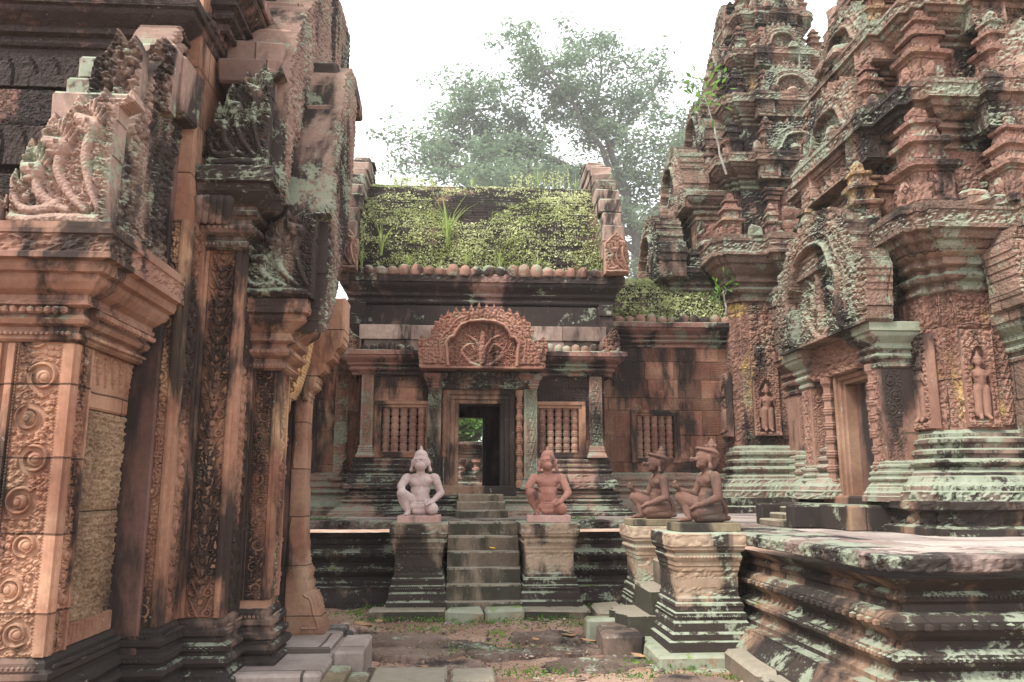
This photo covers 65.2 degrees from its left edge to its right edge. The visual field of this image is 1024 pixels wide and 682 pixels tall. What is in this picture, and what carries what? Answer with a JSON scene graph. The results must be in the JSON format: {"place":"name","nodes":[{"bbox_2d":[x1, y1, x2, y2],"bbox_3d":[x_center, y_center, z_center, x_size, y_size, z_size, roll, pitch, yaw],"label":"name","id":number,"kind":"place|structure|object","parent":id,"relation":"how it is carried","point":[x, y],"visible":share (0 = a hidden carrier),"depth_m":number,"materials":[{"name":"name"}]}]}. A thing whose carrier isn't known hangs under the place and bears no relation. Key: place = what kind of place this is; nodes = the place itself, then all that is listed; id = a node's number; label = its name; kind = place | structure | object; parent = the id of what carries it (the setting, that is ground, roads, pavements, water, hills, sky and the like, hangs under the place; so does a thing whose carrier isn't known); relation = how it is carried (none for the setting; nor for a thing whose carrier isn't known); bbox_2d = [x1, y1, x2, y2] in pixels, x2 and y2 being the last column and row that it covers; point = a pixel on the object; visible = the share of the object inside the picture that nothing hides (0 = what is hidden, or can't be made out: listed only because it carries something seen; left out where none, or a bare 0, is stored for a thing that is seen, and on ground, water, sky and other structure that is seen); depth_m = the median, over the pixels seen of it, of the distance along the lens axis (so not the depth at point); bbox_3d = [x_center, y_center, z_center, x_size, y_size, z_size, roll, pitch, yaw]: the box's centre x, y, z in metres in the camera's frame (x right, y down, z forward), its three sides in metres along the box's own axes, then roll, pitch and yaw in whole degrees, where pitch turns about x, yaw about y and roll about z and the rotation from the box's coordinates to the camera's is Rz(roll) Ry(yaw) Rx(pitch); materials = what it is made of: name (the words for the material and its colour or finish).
{"place":"outdoors","nodes":[
{"label":"outdoors","id":0,"kind":"place"},
{"bbox_2d":[366,666,396,677],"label":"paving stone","id":1,"kind":"object","parent":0,"point":[370,670],"visible":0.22,"depth_m":6.53,"materials":[{"name":"grey stone"}]},
{"bbox_2d":[336,0,836,440],"label":"sky","id":2,"kind":"structure","parent":0,"point":[392,42],"materials":[{"name":"white"}]},
{"bbox_2d":[310,528,1023,681],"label":"ground","id":3,"kind":"structure","parent":0,"point":[478,636],"depth_m":8.28,"materials":[{"name":"brown soil"}]},
{"bbox_2d":[0,0,362,681],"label":"temple library","id":4,"kind":"structure","parent":3,"relation":"on","point":[176,177],"depth_m":5.66,"materials":[{"name":"stone"}]},
{"bbox_2d":[233,624,371,681],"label":"stone steps","id":5,"kind":"structure","parent":3,"relation":"on","point":[338,653],"depth_m":6.21,"materials":[{"name":"stone"}]},
{"bbox_2d":[358,631,449,648],"bbox_3d":[-1.078,2.945,7.905,0.981,0.088,0.673,1,-10,-3],"label":"paving stone","id":6,"kind":"object","parent":3,"relation":"on","point":[387,639],"visible":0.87,"depth_m":7.75,"materials":[{"name":"stone"}]},
{"bbox_2d":[353,621,371,626],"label":"fallen leaf","id":7,"kind":"object","parent":6,"relation":"on","point":[361,623],"visible":1,"depth_m":8.17,"materials":[{"name":"orange plant"}]},
{"bbox_2d":[367,607,445,622],"bbox_3d":[-1.147,3.038,8.771,0.847,0.215,0.352,1,-10,-3],"label":"step stone","id":8,"kind":"object","parent":3,"relation":"on","point":[382,612],"visible":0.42,"depth_m":8.62,"materials":[{"name":"stone"}]},
{"bbox_2d":[369,667,446,681],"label":"stone block","id":9,"kind":"structure","parent":3,"relation":"on","point":[409,674],"depth_m":6.26,"materials":[{"name":"stone"}]},
{"bbox_2d":[384,521,448,608],"bbox_3d":[-1.079,2.634,9.370,0.761,1.005,1.023,1,-10,-3],"label":"statue pedestal","id":10,"kind":"object","parent":3,"relation":"on","point":[419,579],"visible":0.78,"depth_m":8.99,"materials":[{"name":"stone"}]},
{"bbox_2d":[397,446,444,522],"bbox_3d":[-1.075,1.690,9.468,0.556,0.894,0.510,1,-10,-3],"label":"guardian statue","id":11,"kind":"object","parent":10,"relation":"on","point":[418,502],"visible":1,"depth_m":9.38,"materials":[{"name":"pink stone"}]},
{"bbox_2d":[372,646,464,663],"bbox_3d":[-0.887,2.873,7.309,0.996,0.088,0.557,1,-10,-3],"label":"paving stone","id":12,"kind":"object","parent":3,"relation":"on","point":[395,654],"visible":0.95,"depth_m":7.21,"materials":[{"name":"stone"}]},
{"bbox_2d":[406,659,485,673],"bbox_3d":[-0.568,2.775,6.767,0.732,0.085,0.430,3,-11,-16],"label":"paving stone","id":13,"kind":"object","parent":3,"relation":"on","point":[450,666],"visible":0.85,"depth_m":6.79,"materials":[{"name":"grey stone"}]},
{"bbox_2d":[415,640,495,651],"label":"paving stone","id":14,"kind":"object","parent":3,"relation":"on","point":[444,644],"visible":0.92,"depth_m":7.59,"materials":[{"name":"stone"}]},
{"bbox_2d":[443,441,481,485],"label":"enclosure wall","id":15,"kind":"structure","parent":3,"relation":"on","point":[470,464],"depth_m":19.66,"materials":[{"name":"stone"}]},
{"bbox_2d":[459,419,482,441],"bbox_3d":[-1.572,3.058,29.593,8.137,7.708,4.546,1,-10,-3],"label":"tree","id":16,"kind":"object","parent":3,"relation":"on","point":[470,430],"visible":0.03,"depth_m":29.08,"materials":[{"name":"green plant"}]},
{"bbox_2d":[450,668,495,681],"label":"stone block","id":17,"kind":"structure","parent":3,"relation":"on","point":[472,674],"depth_m":6.30,"materials":[{"name":"stone"}]},
{"bbox_2d":[446,521,521,612],"bbox_3d":[-0.341,2.684,9.467,0.854,1.051,1.203,1,-10,-3],"label":"stone stair","id":18,"kind":"object","parent":3,"relation":"on","point":[481,574],"visible":0.81,"depth_m":9.31,"materials":[{"name":"stone"}]},
{"bbox_2d":[445,605,524,623],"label":"stone block","id":19,"kind":"structure","parent":3,"relation":"on","point":[463,614],"depth_m":8.55,"materials":[{"name":"grey stone"}]},
{"bbox_2d":[463,647,545,662],"bbox_3d":[-0.049,2.875,7.320,0.826,0.088,0.446,1,-10,-3],"label":"paving stone","id":20,"kind":"object","parent":3,"relation":"on","point":[485,655],"visible":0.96,"depth_m":7.24,"materials":[{"name":"grey stone"}]},
{"bbox_2d":[347,618,679,681],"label":"leaf litter","id":21,"kind":"object","parent":3,"relation":"on","point":[507,647],"visible":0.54,"depth_m":7.17,"materials":[{"name":"brown plant"}]},
{"bbox_2d":[328,603,741,681],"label":"ground weeds","id":22,"kind":"object","parent":3,"relation":"on","point":[439,619],"visible":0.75,"depth_m":7.66,"materials":[{"name":"green plant"}]},
{"bbox_2d":[366,10,704,280],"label":"tree","id":23,"kind":"object","parent":3,"relation":"on","point":[488,152],"visible":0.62,"depth_m":88.04,"materials":[{"name":"green plant"}]},
{"bbox_2d":[337,616,742,681],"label":"gravel","id":24,"kind":"structure","parent":3,"relation":"on","point":[659,671],"depth_m":7.29,"materials":[{"name":"stone"}]},
{"bbox_2d":[508,630,585,645],"bbox_3d":[0.341,2.959,7.978,0.799,0.086,0.537,1,-10,-3],"label":"paving stone","id":25,"kind":"object","parent":3,"relation":"on","point":[554,638],"visible":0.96,"depth_m":7.84,"materials":[{"name":"stone"}]},
{"bbox_2d":[560,633,575,636],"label":"fallen leaf","id":26,"kind":"object","parent":25,"relation":"on","point":[565,634],"visible":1,"depth_m":7.88,"materials":[{"name":"orange plant"}]},
{"bbox_2d":[516,520,584,607],"bbox_3d":[0.409,2.651,9.460,0.784,1.004,1.021,1,-10,-3],"label":"statue pedestal","id":27,"kind":"object","parent":3,"relation":"on","point":[548,578],"visible":0.71,"depth_m":9.08,"materials":[{"name":"stone"}]},
{"bbox_2d":[525,446,571,522],"bbox_3d":[0.433,1.714,9.597,0.567,0.894,0.510,0,-10,1],"label":"guardian statue","id":28,"kind":"object","parent":27,"relation":"on","point":[546,501],"visible":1,"depth_m":9.52,"materials":[{"name":"red stone"}]},
{"bbox_2d":[524,605,590,620],"bbox_3d":[0.492,3.055,8.872,0.757,0.208,0.356,1,-10,-3],"label":"step stone","id":29,"kind":"object","parent":3,"relation":"on","point":[582,612],"visible":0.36,"depth_m":8.73,"materials":[{"name":"stone"}]},
{"bbox_2d":[541,643,601,657],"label":"paving stone","id":30,"kind":"object","parent":3,"relation":"on","point":[577,650],"visible":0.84,"depth_m":7.40,"materials":[{"name":"stone"}]},
{"bbox_2d":[581,638,595,641],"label":"fallen leaf","id":31,"kind":"object","parent":30,"relation":"on","point":[585,639],"visible":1,"depth_m":7.69,"materials":[{"name":"orange plant"}]},
{"bbox_2d":[542,654,651,674],"bbox_3d":[0.728,2.791,6.862,1.015,0.087,0.723,1,-10,-3],"label":"paving stone","id":32,"kind":"object","parent":3,"relation":"on","point":[606,662],"visible":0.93,"depth_m":6.80,"materials":[{"name":"grey stone"}]},
{"bbox_2d":[631,653,645,657],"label":"fallen leaf","id":33,"kind":"object","parent":32,"relation":"on","point":[639,655],"visible":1,"depth_m":7.02,"materials":[{"name":"orange plant"}]},
{"bbox_2d":[583,616,614,643],"bbox_3d":[0.919,2.922,8.032,0.412,0.329,0.420,1,-10,-3],"label":"rough block","id":34,"kind":"object","parent":3,"relation":"on","point":[591,623],"depth_m":7.86,"materials":[{"name":"grey stone"}]},
{"bbox_2d":[590,601,618,615],"bbox_3d":[1.039,3.018,8.579,0.350,0.358,0.624,1,-10,-3],"label":"rough block","id":35,"kind":"object","parent":3,"relation":"on","point":[601,609],"depth_m":8.58,"materials":[{"name":"stone"}]},
{"bbox_2d":[596,623,644,655],"bbox_3d":[1.003,2.844,7.507,0.396,0.296,0.583,1,-10,-3],"label":"rough block","id":36,"kind":"object","parent":3,"relation":"on","point":[617,639],"depth_m":7.26,"materials":[{"name":"brown stone"}]},
{"bbox_2d":[628,253,638,278],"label":"tree","id":37,"kind":"object","parent":3,"relation":"on","point":[631,261],"depth_m":42.11,"materials":[{"name":"green plant"}]},
{"bbox_2d":[609,558,660,635],"bbox_3d":[1.538,2.490,8.017,1.133,1.006,0.753,1,-10,-3],"label":"stone stair","id":38,"kind":"object","parent":3,"relation":"on","point":[639,616],"visible":0.24,"depth_m":7.79,"materials":[{"name":"stone"}]},
{"bbox_2d":[619,524,665,604],"bbox_3d":[1.597,2.530,8.684,0.822,1.044,0.832,1,-10,-3],"label":"statue pedestal","id":39,"kind":"object","parent":3,"relation":"on","point":[640,549],"visible":0.27,"depth_m":8.41,"materials":[{"name":"stone"}]},
{"bbox_2d":[624,446,678,525],"bbox_3d":[1.537,1.579,8.762,0.545,0.856,0.480,2,-11,-9],"label":"guardian statue","id":40,"kind":"object","parent":39,"relation":"on","point":[652,504],"visible":1,"depth_m":8.68,"materials":[{"name":"stone"}]},
{"bbox_2d":[309,512,1023,681],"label":"stone terrace","id":41,"kind":"structure","parent":3,"relation":"on","point":[810,622],"depth_m":5.64,"materials":[{"name":"stone"}]},
{"bbox_2d":[300,310,359,515],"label":"gallery wing","id":42,"kind":"structure","parent":41,"relation":"on","point":[334,436],"depth_m":12.29,"materials":[{"name":"brown stone"}]},
{"bbox_2d":[310,516,623,519],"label":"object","id":43,"kind":"object","parent":41,"relation":"on","point":[575,517],"visible":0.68,"depth_m":10.35,"materials":[{"name":"stone"}]},
{"bbox_2d":[326,157,635,516],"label":"gate building","id":44,"kind":"structure","parent":41,"relation":"on","point":[523,361],"depth_m":12.14,"materials":[{"name":"stone"}]},
{"bbox_2d":[359,246,364,269],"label":"grass tuft","id":45,"kind":"object","parent":44,"relation":"on","point":[361,261],"visible":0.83,"depth_m":12.53,"materials":[{"name":"green plant"}]},
{"bbox_2d":[342,456,416,488],"bbox_3d":[-1.913,2.020,12.270,1.169,0.487,1.372,1,-10,-3],"label":"window base","id":46,"kind":"structure","parent":44,"relation":"in","point":[366,472],"depth_m":11.69,"materials":[{"name":"stone"}]},
{"bbox_2d":[368,218,397,255],"bbox_3d":[-2.023,-1.647,12.633,0.638,0.610,0.291,5,-11,-25],"label":"grass tuft","id":47,"kind":"object","parent":44,"relation":"on","point":[381,243],"visible":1,"depth_m":12.62,"materials":[{"name":"green plant"}]},
{"bbox_2d":[373,400,427,456],"bbox_3d":[-1.620,1.323,11.974,0.860,0.840,0.255,1,-10,-3],"label":"window","id":48,"kind":"structure","parent":44,"relation":"in","point":[382,409],"depth_m":11.91,"materials":[{"name":"stone"}]},
{"bbox_2d":[393,174,411,184],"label":"ridge weed","id":49,"kind":"object","parent":44,"relation":"on","point":[398,183],"visible":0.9,"depth_m":14.19,"materials":[{"name":"green plant"}]},
{"bbox_2d":[412,174,435,185],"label":"ridge weed","id":50,"kind":"object","parent":44,"relation":"on","point":[421,180],"visible":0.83,"depth_m":14.27,"materials":[{"name":"green plant"}]},
{"bbox_2d":[421,192,473,246],"bbox_3d":[-1.074,-1.957,12.787,0.966,0.926,0.522,4,-11,-20],"label":"grass tuft","id":51,"kind":"object","parent":44,"relation":"on","point":[448,230],"visible":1,"depth_m":12.76,"materials":[{"name":"green plant"}]},
{"bbox_2d":[460,246,475,264],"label":"grass tuft","id":52,"kind":"object","parent":44,"relation":"on","point":[467,259],"visible":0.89,"depth_m":12.64,"materials":[{"name":"green plant"}]},
{"bbox_2d":[358,184,602,270],"bbox_3d":[-0.535,-1.871,13.525,3.955,2.069,1.510,1,-10,-3],"label":"roof creeper","id":53,"kind":"object","parent":44,"relation":"on","point":[440,263],"visible":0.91,"depth_m":12.91,"materials":[{"name":"green plant"}]},
{"bbox_2d":[491,247,510,266],"bbox_3d":[-0.192,-1.333,12.664,0.366,0.417,0.220,-6,-12,31],"label":"grass tuft","id":54,"kind":"object","parent":44,"relation":"on","point":[499,260],"visible":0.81,"depth_m":12.67,"materials":[{"name":"green plant"}]},
{"bbox_2d":[510,172,534,187],"bbox_3d":[0.191,-2.870,14.338,0.468,0.356,0.122,1,-10,-3],"label":"ridge weed","id":55,"kind":"object","parent":44,"relation":"on","point":[520,183],"visible":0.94,"depth_m":14.33,"materials":[{"name":"green plant"}]},
{"bbox_2d":[526,251,542,264],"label":"grass tuft","id":56,"kind":"object","parent":44,"relation":"on","point":[535,259],"visible":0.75,"depth_m":12.71,"materials":[{"name":"green plant"}]},
{"bbox_2d":[531,165,549,187],"bbox_3d":[0.477,-2.892,14.219,0.337,0.382,0.317,6,-12,-31],"label":"grass tuft","id":57,"kind":"object","parent":44,"relation":"on","point":[537,180],"visible":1,"depth_m":14.20,"materials":[{"name":"green plant"}]},
{"bbox_2d":[543,169,569,188],"bbox_3d":[0.795,-2.911,14.380,0.491,0.454,0.123,1,-10,-3],"label":"ridge weed","id":58,"kind":"object","parent":44,"relation":"on","point":[549,181],"visible":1,"depth_m":14.38,"materials":[{"name":"green plant"}]},
{"bbox_2d":[537,401,585,457],"bbox_3d":[0.700,1.349,12.113,0.810,0.840,0.255,1,-10,-3],"label":"window","id":59,"kind":"structure","parent":44,"relation":"in","point":[578,409],"depth_m":12.05,"materials":[{"name":"stone"}]},
{"bbox_2d":[535,456,619,488],"bbox_3d":[0.924,2.051,12.440,1.262,0.488,1.374,1,-10,-3],"label":"window base","id":60,"kind":"structure","parent":44,"relation":"in","point":[580,473],"depth_m":11.86,"materials":[{"name":"stone"}]},
{"bbox_2d":[455,494,507,517],"bbox_3d":[-0.443,2.357,11.355,0.730,0.369,0.801,1,-10,-3],"label":"stone stair","id":61,"kind":"object","parent":41,"relation":"on","point":[481,505],"visible":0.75,"depth_m":11.19,"materials":[{"name":"stone"}]},
{"bbox_2d":[604,282,730,512],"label":"gallery wing","id":62,"kind":"structure","parent":41,"relation":"on","point":[662,385],"depth_m":13.93,"materials":[{"name":"brown stone"}]},
{"bbox_2d":[630,410,680,462],"bbox_3d":[2.469,1.661,13.896,0.860,0.910,0.255,1,-10,-3],"label":"window","id":63,"kind":"structure","parent":62,"relation":"in","point":[673,440],"depth_m":13.83,"materials":[{"name":"stone"}]},
{"bbox_2d":[613,278,724,322],"bbox_3d":[2.607,-0.740,14.779,2.359,1.149,1.390,1,-10,-3],"label":"roof creeper","id":64,"kind":"object","parent":62,"relation":"on","point":[650,283],"visible":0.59,"depth_m":14.21,"materials":[{"name":"green plant"}]},
{"bbox_2d":[634,529,748,672],"bbox_3d":[1.569,2.352,7.323,1.086,1.188,1.379,1,-10,-3],"label":"statue pedestal","id":65,"kind":"object","parent":3,"relation":"on","point":[701,617],"visible":0.88,"depth_m":7.07,"materials":[{"name":"stone"}]},
{"bbox_2d":[666,438,740,531],"bbox_3d":[1.795,1.360,7.596,0.573,0.867,0.480,2,-11,-9],"label":"guardian statue","id":66,"kind":"object","parent":65,"relation":"on","point":[702,503],"visible":1,"depth_m":7.49,"materials":[{"name":"stone"}]},
{"bbox_2d":[653,673,734,681],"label":"paving stone","id":67,"kind":"object","parent":3,"relation":"on","point":[680,677],"visible":1,"depth_m":6.09,"materials":[{"name":"grey stone"}]},
{"bbox_2d":[725,648,776,681],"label":"kerb stone","id":68,"kind":"object","parent":3,"relation":"on","point":[747,666],"visible":0.51,"depth_m":6.33,"materials":[{"name":"stone"}]},
{"bbox_2d":[761,675,789,681],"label":"kerb stone","id":69,"kind":"object","parent":3,"relation":"on","point":[772,678],"visible":0.44,"depth_m":5.82,"materials":[{"name":"stone"}]},
{"bbox_2d":[636,0,821,513],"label":"sanctuary tower","id":70,"kind":"structure","parent":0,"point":[739,220],"depth_m":14.26,"materials":[{"name":"stone"}]},
{"bbox_2d":[648,61,735,174],"bbox_3d":[3.187,-3.993,14.061,1.578,2.150,1.172,-5,-12,26],"label":"sapling","id":71,"kind":"object","parent":70,"relation":"on","point":[707,100],"visible":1,"depth_m":13.97,"materials":[{"name":"green plant"}]},
{"bbox_2d":[700,266,738,314],"bbox_3d":[3.532,-0.864,13.574,0.646,0.815,0.654,1,-10,-3],"label":"sapling","id":72,"kind":"object","parent":70,"relation":"on","point":[717,286],"visible":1,"depth_m":13.61,"materials":[{"name":"green plant"}]},
{"bbox_2d":[719,85,726,93],"bbox_3d":[4.162,-4.597,15.869,0.323,0.577,0.926,1,-10,-3],"label":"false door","id":73,"kind":"structure","parent":70,"relation":"in","point":[724,86],"depth_m":15.47,"materials":[{"name":"stone"}]},
{"bbox_2d":[724,40,731,46],"bbox_3d":[4.344,-5.603,16.065,0.323,0.526,0.741,1,-10,-3],"label":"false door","id":74,"kind":"structure","parent":70,"relation":"in","point":[727,42],"depth_m":15.75,"materials":[{"name":"stone"}]},
{"bbox_2d":[759,187,800,231],"bbox_3d":[5.111,-2.206,14.161,1.364,0.955,0.323,1,-10,-3],"label":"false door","id":75,"kind":"structure","parent":70,"relation":"in","point":[772,195],"depth_m":14.10,"materials":[{"name":"stone"}]},
{"bbox_2d":[756,0,1023,536],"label":"sanctuary tower","id":76,"kind":"structure","parent":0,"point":[896,294],"depth_m":7.73,"materials":[{"name":"stone"}]},
{"bbox_2d":[855,382,873,491],"bbox_3d":[3.754,0.987,8.260,0.060,1.200,0.720,1,-10,-3],"label":"door leaf","id":77,"kind":"structure","parent":76,"relation":"in","point":[866,443],"depth_m":8.43,"materials":[{"name":"stone"}]},
{"bbox_2d":[838,175,894,216],"bbox_3d":[3.862,-1.293,9.082,0.321,0.666,1.480,1,-10,-3],"label":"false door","id":78,"kind":"structure","parent":76,"relation":"in","point":[884,191],"depth_m":8.46,"materials":[{"name":"stone"}]},
{"bbox_2d":[878,73,897,91],"bbox_3d":[4.067,-2.552,9.326,0.322,0.551,1.271,1,-10,-3],"label":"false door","id":79,"kind":"structure","parent":76,"relation":"in","point":[890,78],"depth_m":8.78,"materials":[{"name":"stone"}]},
{"bbox_2d":[885,0,895,4],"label":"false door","id":80,"kind":"structure","parent":76,"relation":"in","point":[887,2],"depth_m":9.07,"materials":[{"name":"stone"}]},
{"bbox_2d":[964,46,976,68],"bbox_3d":[5.351,-2.758,8.207,1.274,0.553,0.324,1,-10,-3],"label":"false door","id":81,"kind":"structure","parent":76,"relation":"in","point":[971,51],"depth_m":8.26,"materials":[{"name":"stone"}]},
{"bbox_2d":[978,153,991,168],"bbox_3d":[5.364,-1.533,7.773,1.480,0.667,0.323,1,-10,-3],"label":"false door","id":82,"kind":"structure","parent":76,"relation":"in","point":[986,161],"depth_m":7.87,"materials":[{"name":"stone"}]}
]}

